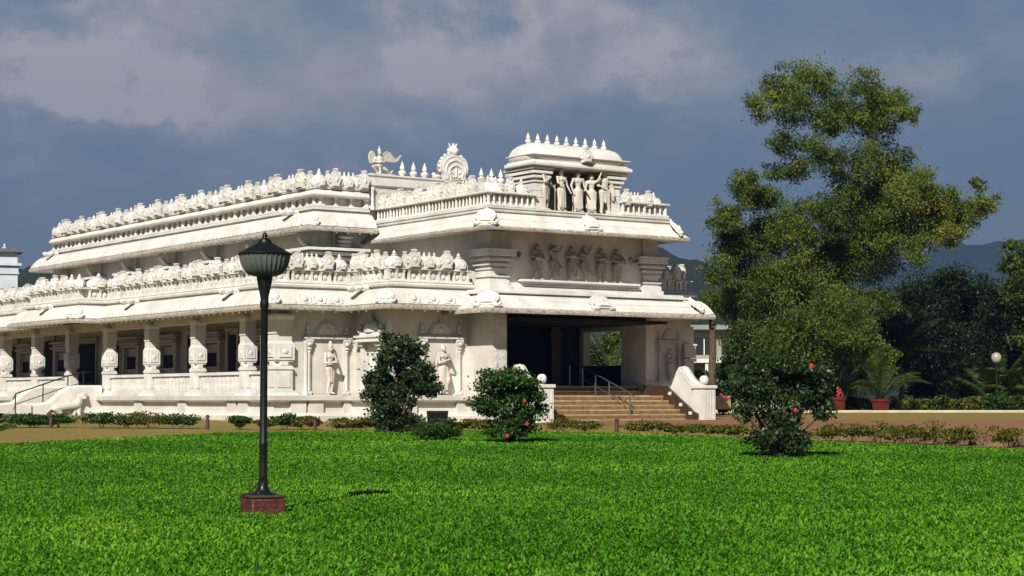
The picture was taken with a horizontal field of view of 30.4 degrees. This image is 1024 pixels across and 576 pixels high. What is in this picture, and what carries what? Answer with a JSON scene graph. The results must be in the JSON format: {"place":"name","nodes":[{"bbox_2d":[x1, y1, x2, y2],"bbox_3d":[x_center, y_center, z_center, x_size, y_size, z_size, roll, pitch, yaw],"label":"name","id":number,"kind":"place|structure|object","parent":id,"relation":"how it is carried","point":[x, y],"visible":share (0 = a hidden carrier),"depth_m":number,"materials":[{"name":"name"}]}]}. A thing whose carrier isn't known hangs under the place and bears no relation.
{"place":"outdoors","nodes":[
{"label":"outdoors","id":0,"kind":"place"},
{"bbox_2d":[0,243,23,291],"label":"tower","id":1,"kind":"structure","parent":0,"point":[10,265],"depth_m":111.63,"materials":[{"name":"white paint"}]},
{"bbox_2d":[0,407,1023,449],"bbox_3d":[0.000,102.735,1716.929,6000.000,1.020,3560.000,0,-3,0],"label":"ground","id":2,"kind":"structure","parent":0,"point":[41,433],"depth_m":58.65,"materials":[{"name":"brown soil"}]},
{"bbox_2d":[0,412,44,424],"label":"border shrub","id":3,"kind":"object","parent":2,"relation":"on","point":[12,419],"visible":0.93,"depth_m":59.21,"materials":[{"name":"green plant"}]},
{"bbox_2d":[18,414,45,427],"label":"border shrub","id":4,"kind":"object","parent":2,"relation":"on","point":[38,421],"visible":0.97,"depth_m":59.31,"materials":[{"name":"green plant"}]},
{"bbox_2d":[49,414,52,427],"bbox_3d":[-14.433,4.187,59.056,0.140,0.500,0.133,0,-3,0],"label":"garden post","id":5,"kind":"object","parent":2,"relation":"on","point":[50,421],"visible":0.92,"depth_m":59.01,"materials":[{"name":"brown paint"}]},
{"bbox_2d":[44,413,77,427],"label":"border shrub","id":6,"kind":"object","parent":2,"relation":"on","point":[59,418],"visible":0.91,"depth_m":59.54,"materials":[{"name":"green plant"}]},
{"bbox_2d":[76,411,122,427],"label":"border shrub","id":7,"kind":"object","parent":2,"relation":"on","point":[92,420],"visible":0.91,"depth_m":58.68,"materials":[{"name":"green plant"}]},
{"bbox_2d":[93,411,144,427],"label":"border shrub","id":8,"kind":"object","parent":2,"relation":"on","point":[110,417],"visible":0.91,"depth_m":58.66,"materials":[{"name":"green plant"}]},
{"bbox_2d":[124,411,173,428],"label":"border shrub","id":9,"kind":"object","parent":2,"relation":"on","point":[148,419],"visible":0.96,"depth_m":58.42,"materials":[{"name":"green plant"}]},
{"bbox_2d":[153,413,210,428],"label":"border shrub","id":10,"kind":"object","parent":2,"relation":"on","point":[190,420],"visible":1,"depth_m":58.32,"materials":[{"name":"green plant"}]},
{"bbox_2d":[205,415,209,428],"bbox_3d":[-9.306,4.121,57.657,0.140,0.500,0.133,0,-3,0],"label":"garden post","id":11,"kind":"object","parent":2,"relation":"on","point":[207,421],"visible":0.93,"depth_m":57.61,"materials":[{"name":"brown paint"}]},
{"bbox_2d":[225,415,252,429],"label":"border shrub","id":12,"kind":"object","parent":2,"relation":"on","point":[238,421],"visible":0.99,"depth_m":57.36,"materials":[{"name":"green plant"}]},
{"bbox_2d":[250,419,277,427],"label":"border shrub","id":13,"kind":"object","parent":2,"relation":"on","point":[257,421],"visible":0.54,"depth_m":56.98,"materials":[{"name":"green plant"}]},
{"bbox_2d":[267,412,299,429],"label":"border shrub","id":14,"kind":"object","parent":2,"relation":"on","point":[285,419],"visible":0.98,"depth_m":56.89,"materials":[{"name":"green plant"}]},
{"bbox_2d":[291,415,322,429],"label":"border shrub","id":15,"kind":"object","parent":2,"relation":"on","point":[306,420],"visible":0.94,"depth_m":56.94,"materials":[{"name":"green plant"}]},
{"bbox_2d":[313,416,316,429],"bbox_3d":[-5.919,4.089,56.657,0.140,0.470,0.133,0,-3,0],"label":"garden post","id":16,"kind":"object","parent":2,"relation":"on","point":[314,423],"visible":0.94,"depth_m":56.61,"materials":[{"name":"brown paint"}]},
{"bbox_2d":[326,416,355,429],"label":"border shrub","id":17,"kind":"object","parent":2,"relation":"on","point":[336,423],"visible":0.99,"depth_m":56.50,"materials":[{"name":"green plant"}]},
{"bbox_2d":[341,415,378,429],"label":"border shrub","id":18,"kind":"object","parent":2,"relation":"on","point":[369,423],"visible":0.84,"depth_m":56.34,"materials":[{"name":"green plant"}]},
{"bbox_2d":[0,133,730,422],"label":"temple","id":19,"kind":"structure","parent":2,"relation":"on","point":[155,308],"depth_m":71.82,"materials":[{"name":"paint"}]},
{"bbox_2d":[11,339,19,376],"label":"inner door","id":20,"kind":"structure","parent":19,"relation":"in","point":[14,372],"depth_m":95.80,"materials":[{"name":"black wood"}]},
{"bbox_2d":[43,335,56,375],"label":"inner door","id":21,"kind":"structure","parent":19,"relation":"in","point":[48,371],"depth_m":91.99,"materials":[{"name":"black wood"}]},
{"bbox_2d":[78,337,98,384],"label":"inner door","id":22,"kind":"structure","parent":19,"relation":"in","point":[88,353],"depth_m":87.78,"materials":[{"name":"black wood"}]},
{"bbox_2d":[116,336,122,373],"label":"inner door","id":23,"kind":"structure","parent":19,"relation":"in","point":[118,348],"depth_m":84.73,"materials":[{"name":"black wood"}]},
{"bbox_2d":[184,331,190,371],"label":"inner door","id":24,"kind":"structure","parent":19,"relation":"in","point":[188,341],"depth_m":78.91,"materials":[{"name":"black wood"}]},
{"bbox_2d":[224,328,239,370],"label":"inner door","id":25,"kind":"structure","parent":19,"relation":"in","point":[232,341],"depth_m":75.52,"materials":[{"name":"black wood"}]},
{"bbox_2d":[324,340,338,393],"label":"statue","id":26,"kind":"object","parent":19,"relation":"on","point":[329,356],"visible":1,"depth_m":68.29,"materials":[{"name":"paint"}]},
{"bbox_2d":[368,146,400,174],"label":"winged statue","id":27,"kind":"object","parent":19,"relation":"on","point":[379,160],"visible":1,"depth_m":74.12,"materials":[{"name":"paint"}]},
{"bbox_2d":[435,344,452,393],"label":"statue","id":28,"kind":"object","parent":19,"relation":"on","point":[442,370],"visible":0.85,"depth_m":67.87,"materials":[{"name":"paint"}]},
{"bbox_2d":[542,169,556,209],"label":"statue","id":29,"kind":"object","parent":19,"relation":"on","point":[546,189],"visible":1,"depth_m":69.06,"materials":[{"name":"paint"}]},
{"bbox_2d":[556,168,571,210],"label":"statue","id":30,"kind":"object","parent":19,"relation":"on","point":[561,194],"visible":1,"depth_m":69.47,"materials":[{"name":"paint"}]},
{"bbox_2d":[556,171,572,211],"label":"statue","id":31,"kind":"object","parent":19,"relation":"on","point":[570,190],"visible":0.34,"depth_m":70.42,"materials":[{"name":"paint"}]},
{"bbox_2d":[572,172,582,211],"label":"statue","id":32,"kind":"object","parent":19,"relation":"on","point":[574,185],"visible":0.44,"depth_m":70.58,"materials":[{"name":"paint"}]},
{"bbox_2d":[570,171,589,211],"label":"statue","id":33,"kind":"object","parent":19,"relation":"on","point":[577,191],"visible":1,"depth_m":69.89,"materials":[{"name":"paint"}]},
{"bbox_2d":[583,175,598,212],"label":"statue","id":34,"kind":"object","parent":19,"relation":"on","point":[587,177],"visible":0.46,"depth_m":70.86,"materials":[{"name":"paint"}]},
{"bbox_2d":[584,172,601,212],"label":"statue","id":35,"kind":"object","parent":19,"relation":"on","point":[591,199],"visible":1,"depth_m":70.27,"materials":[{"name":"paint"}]},
{"bbox_2d":[597,172,614,213],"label":"statue","id":36,"kind":"object","parent":19,"relation":"on","point":[605,193],"visible":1,"depth_m":70.61,"materials":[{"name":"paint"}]},
{"bbox_2d":[667,348,676,381],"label":"statue","id":37,"kind":"object","parent":19,"relation":"on","point":[670,356],"visible":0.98,"depth_m":74.00,"materials":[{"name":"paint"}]},
{"bbox_2d":[424,411,450,422],"bbox_3d":[-1.990,3.652,50.369,0.696,0.750,0.345,0,-3,0],"label":"floodlight","id":38,"kind":"object","parent":2,"relation":"on","point":[439,414],"visible":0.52,"depth_m":50.21,"materials":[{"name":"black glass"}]},
{"bbox_2d":[451,417,480,430],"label":"border shrub","id":39,"kind":"object","parent":2,"relation":"on","point":[464,423],"visible":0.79,"depth_m":55.91,"materials":[{"name":"green plant"}]},
{"bbox_2d":[466,419,490,429],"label":"border shrub","id":40,"kind":"object","parent":2,"relation":"on","point":[477,423],"visible":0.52,"depth_m":55.72,"materials":[{"name":"green plant"}]},
{"bbox_2d":[541,417,586,430],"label":"border shrub","id":41,"kind":"object","parent":2,"relation":"on","point":[556,424],"visible":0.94,"depth_m":54.35,"materials":[{"name":"green plant"}]},
{"bbox_2d":[571,420,608,431],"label":"border shrub","id":42,"kind":"object","parent":2,"relation":"on","point":[591,424],"visible":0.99,"depth_m":53.95,"materials":[{"name":"green plant"}]},
{"bbox_2d":[590,331,615,363],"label":"background tree","id":43,"kind":"object","parent":2,"relation":"on","point":[602,338],"depth_m":139.57,"materials":[{"name":"green plant"}]},
{"bbox_2d":[590,332,620,365],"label":"areca palm","id":44,"kind":"object","parent":2,"relation":"on","point":[595,360],"visible":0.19,"depth_m":92.00,"materials":[{"name":"green plant"}]},
{"bbox_2d":[595,331,620,364],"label":"background tree","id":45,"kind":"object","parent":2,"relation":"on","point":[611,345],"visible":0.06,"depth_m":117.71,"materials":[{"name":"green plant"}]},
{"bbox_2d":[614,418,618,432],"bbox_3d":[2.925,3.885,52.662,0.140,0.500,0.133,0,-3,0],"label":"garden post","id":46,"kind":"object","parent":2,"relation":"on","point":[616,420],"visible":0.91,"depth_m":52.62,"materials":[{"name":"brown paint"}]},
{"bbox_2d":[618,419,652,433],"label":"border shrub","id":47,"kind":"object","parent":2,"relation":"on","point":[628,426],"visible":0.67,"depth_m":52.36,"materials":[{"name":"green plant"}]},
{"bbox_2d":[632,419,675,433],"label":"border shrub","id":48,"kind":"object","parent":2,"relation":"on","point":[645,426],"visible":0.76,"depth_m":51.93,"materials":[{"name":"green plant"}]},
{"bbox_2d":[661,422,707,434],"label":"border shrub","id":49,"kind":"object","parent":2,"relation":"on","point":[679,426],"visible":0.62,"depth_m":51.16,"materials":[{"name":"green plant"}]},
{"bbox_2d":[678,423,727,434],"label":"border shrub","id":50,"kind":"object","parent":2,"relation":"on","point":[703,428],"visible":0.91,"depth_m":50.35,"materials":[{"name":"green plant"}]},
{"bbox_2d":[694,369,717,383],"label":"garden shrub","id":51,"kind":"object","parent":2,"relation":"on","point":[704,373],"visible":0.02,"depth_m":103.72,"materials":[{"name":"green plant"}]},
{"bbox_2d":[696,286,731,409],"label":"slim tree","id":52,"kind":"object","parent":2,"relation":"on","point":[712,354],"visible":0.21,"depth_m":95.84,"materials":[{"name":"brown plant"}]},
{"bbox_2d":[709,380,738,414],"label":"flowering shrub","id":53,"kind":"object","parent":2,"relation":"on","point":[718,391],"visible":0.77,"depth_m":79.52,"materials":[{"name":"green plant"}]},
{"bbox_2d":[706,355,743,409],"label":"garden shrub","id":54,"kind":"object","parent":2,"relation":"on","point":[721,375],"visible":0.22,"depth_m":99.81,"materials":[{"name":"green plant"}]},
{"bbox_2d":[715,424,752,436],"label":"border shrub","id":55,"kind":"object","parent":2,"relation":"on","point":[734,429],"visible":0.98,"depth_m":49.53,"materials":[{"name":"green plant"}]},
{"bbox_2d":[691,325,800,407],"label":"white building","id":56,"kind":"structure","parent":2,"relation":"on","point":[701,336],"depth_m":124.94,"materials":[{"name":"grey paint"}]},
{"bbox_2d":[694,371,703,378],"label":"window","id":57,"kind":"structure","parent":56,"relation":"in","point":[696,372],"depth_m":124.85,"materials":[{"name":"black glass"}]},
{"bbox_2d":[694,339,708,354],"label":"window","id":58,"kind":"structure","parent":56,"relation":"in","point":[702,348],"depth_m":124.94,"materials":[{"name":"grey glass"}]},
{"bbox_2d":[721,339,730,354],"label":"window","id":59,"kind":"structure","parent":56,"relation":"in","point":[722,353],"depth_m":124.94,"materials":[{"name":"grey glass"}]},
{"bbox_2d":[726,292,832,395],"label":"background tree","id":60,"kind":"object","parent":2,"relation":"on","point":[769,302],"visible":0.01,"depth_m":125.51,"materials":[{"name":"green plant"}]},
{"bbox_2d":[808,426,845,440],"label":"border shrub","id":61,"kind":"object","parent":2,"relation":"on","point":[823,434],"visible":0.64,"depth_m":46.99,"materials":[{"name":"green plant"}]},
{"bbox_2d":[817,421,870,441],"bbox_3d":[8.292,3.554,46.484,1.362,0.550,1.225,-2,-4,33],"label":"border shrub","id":62,"kind":"object","parent":2,"relation":"on","point":[849,429],"visible":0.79,"depth_m":46.43,"materials":[{"name":"green plant"}]},
{"bbox_2d":[695,51,1003,409],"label":"broadleaf tree","id":63,"kind":"object","parent":2,"relation":"on","point":[816,313],"visible":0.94,"depth_m":87.47,"materials":[{"name":"green plant"}]},
{"bbox_2d":[828,292,904,398],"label":"background tree","id":64,"kind":"object","parent":2,"relation":"on","point":[854,391],"visible":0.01,"depth_m":125.52,"materials":[{"name":"green plant"}]},
{"bbox_2d":[715,410,1023,412],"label":"garden kerb","id":65,"kind":"structure","parent":2,"relation":"on","point":[930,411],"depth_m":85.22,"materials":[{"name":"concrete"}]},
{"bbox_2d":[832,397,846,409],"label":"flower pot","id":66,"kind":"object","parent":65,"relation":"on","point":[841,403],"visible":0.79,"depth_m":85.38,"materials":[{"name":"red ceramic"}]},
{"bbox_2d":[836,387,840,396],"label":"red blossom plant","id":67,"kind":"object","parent":66,"relation":"in","point":[838,392],"visible":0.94,"depth_m":85.29,"materials":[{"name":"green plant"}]},
{"bbox_2d":[824,360,860,396],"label":"potted plant","id":68,"kind":"object","parent":66,"relation":"in","point":[847,373],"visible":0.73,"depth_m":85.50,"materials":[{"name":"green plant"}]},
{"bbox_2d":[870,399,890,409],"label":"flower pot","id":69,"kind":"object","parent":65,"relation":"on","point":[880,404],"visible":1,"depth_m":85.30,"materials":[{"name":"red ceramic"}]},
{"bbox_2d":[841,342,931,398],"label":"potted palm","id":70,"kind":"object","parent":69,"relation":"in","point":[885,385],"visible":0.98,"depth_m":85.61,"materials":[{"name":"green plant"}]},
{"bbox_2d":[852,420,902,442],"bbox_3d":[8.896,3.502,45.934,1.305,0.602,0.881,0,-3,0],"label":"border shrub","id":71,"kind":"object","parent":2,"relation":"on","point":[870,432],"visible":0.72,"depth_m":45.80,"materials":[{"name":"green plant"}]},
{"bbox_2d":[874,422,927,443],"bbox_3d":[9.358,3.487,45.122,1.313,0.561,1.094,1,-4,-22],"label":"border shrub","id":72,"kind":"object","parent":2,"relation":"on","point":[890,434],"visible":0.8,"depth_m":45.01,"materials":[{"name":"green plant"}]},
{"bbox_2d":[856,317,952,400],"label":"coconut palm","id":73,"kind":"object","parent":2,"relation":"on","point":[913,333],"visible":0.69,"depth_m":96.76,"materials":[{"name":"green plant"}]},
{"bbox_2d":[800,429,1023,446],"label":"kerb","id":74,"kind":"structure","parent":2,"relation":"on","point":[979,441],"depth_m":45.20,"materials":[{"name":"brown concrete"}]},
{"bbox_2d":[904,421,952,444],"bbox_3d":[9.927,3.418,44.491,1.382,0.633,0.999,0,-3,0],"label":"border shrub","id":75,"kind":"object","parent":2,"relation":"on","point":[925,432],"visible":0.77,"depth_m":44.41,"materials":[{"name":"green plant"}]},
{"bbox_2d":[845,394,1023,409],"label":"hedge","id":76,"kind":"object","parent":2,"relation":"on","point":[940,402],"visible":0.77,"depth_m":87.95,"materials":[{"name":"green plant"}]},
{"bbox_2d":[872,260,1023,399],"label":"broadleaf tree","id":77,"kind":"object","parent":2,"relation":"on","point":[963,303],"visible":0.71,"depth_m":102.43,"materials":[{"name":"green plant"}]},
{"bbox_2d":[935,424,983,445],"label":"border shrub","id":78,"kind":"object","parent":2,"relation":"on","point":[962,434],"visible":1,"depth_m":43.81,"materials":[{"name":"green plant"}]},
{"bbox_2d":[949,346,1023,395],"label":"areca palm","id":79,"kind":"object","parent":2,"relation":"on","point":[984,376],"visible":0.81,"depth_m":95.58,"materials":[{"name":"green plant"}]},
{"bbox_2d":[962,305,1023,396],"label":"background tree","id":80,"kind":"object","parent":2,"relation":"on","point":[1014,360],"visible":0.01,"depth_m":128.33,"materials":[{"name":"green plant"}]},
{"bbox_2d":[991,352,1000,395],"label":"garden lamp","id":81,"kind":"object","parent":2,"relation":"on","point":[996,358],"visible":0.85,"depth_m":89.83,"materials":[{"name":"white glass"}]},
{"bbox_2d":[984,390,1015,409],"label":"round shrub","id":82,"kind":"object","parent":2,"relation":"on","point":[1001,400],"visible":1,"depth_m":87.67,"materials":[{"name":"green plant"}]},
{"bbox_2d":[978,425,1023,447],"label":"border shrub","id":83,"kind":"object","parent":2,"relation":"on","point":[1011,435],"visible":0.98,"depth_m":42.60,"materials":[{"name":"green plant"}]},
{"bbox_2d":[983,365,1023,396],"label":"areca palm","id":84,"kind":"object","parent":2,"relation":"on","point":[1011,380],"visible":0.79,"depth_m":94.69,"materials":[{"name":"green plant"}]},
{"bbox_2d":[989,237,1023,349],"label":"broadleaf tree","id":85,"kind":"object","parent":2,"relation":"on","point":[1013,266],"visible":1,"depth_m":97.59,"materials":[{"name":"green plant"}]},
{"bbox_2d":[0,429,1023,575],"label":"lawn","id":86,"kind":"structure","parent":0,"point":[511,561],"depth_m":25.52,"materials":[{"name":"green plant"}]},
{"bbox_2d":[0,413,16,431],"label":"spiky plant","id":87,"kind":"object","parent":86,"relation":"on","point":[2,419],"visible":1,"depth_m":43.97,"materials":[{"name":"green plant"}]},
{"bbox_2d":[238,232,291,515],"bbox_3d":[-2.891,1.034,21.977,0.624,3.405,0.624,2,-4,-28],"label":"street lamp","id":88,"kind":"object","parent":86,"relation":"on","point":[264,260],"visible":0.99,"depth_m":21.89,"materials":[{"name":"metal"}]},
{"bbox_2d":[358,331,444,432],"bbox_3d":[-3.173,2.699,53.929,2.569,3.022,1.722,1,-4,-17],"label":"tall bush","id":89,"kind":"object","parent":86,"relation":"on","point":[386,391],"visible":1,"depth_m":53.67,"materials":[{"name":"green plant"}]},
{"bbox_2d":[409,415,464,439],"bbox_3d":[-1.876,3.518,47.063,1.428,0.680,1.223,0,-3,0],"label":"trimmed bush","id":90,"kind":"object","parent":86,"relation":"on","point":[439,429],"visible":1,"depth_m":47.01,"materials":[{"name":"green plant"}]},
{"bbox_2d":[463,364,555,442],"bbox_3d":[-0.035,2.814,45.518,2.075,1.954,1.918,-1,-4,18],"label":"hibiscus bush","id":91,"kind":"object","parent":86,"relation":"on","point":[518,389],"visible":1,"depth_m":45.25,"materials":[{"name":"green plant"}]},
{"bbox_2d":[714,347,843,457],"bbox_3d":[5.316,2.267,37.058,2.580,2.267,1.778,0,-3,0],"label":"hibiscus bush","id":92,"kind":"object","parent":86,"relation":"on","point":[777,433],"visible":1,"depth_m":37.04,"materials":[{"name":"green plant"}]},
{"bbox_2d":[0,0,1023,278],"label":"sky","id":93,"kind":"structure","parent":0,"point":[106,106],"materials":[{"name":"blue"}]},
{"bbox_2d":[18,247,1018,399],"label":"hill","id":94,"kind":"structure","parent":0,"point":[25,276],"depth_m":633.00,"materials":[{"name":"green plant"}]},
{"bbox_2d":[535,417,1023,436],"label":"path","id":95,"kind":"structure","parent":0,"point":[1019,424],"depth_m":66.05,"materials":[{"name":"reddish-brown soil"}]},
{"bbox_2d":[842,239,1023,353],"bbox_3d":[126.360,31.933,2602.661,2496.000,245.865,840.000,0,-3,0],"label":"hill","id":96,"kind":"structure","parent":0,"point":[982,258],"depth_m":2470.13,"materials":[{"name":"green plant"}]}
]}

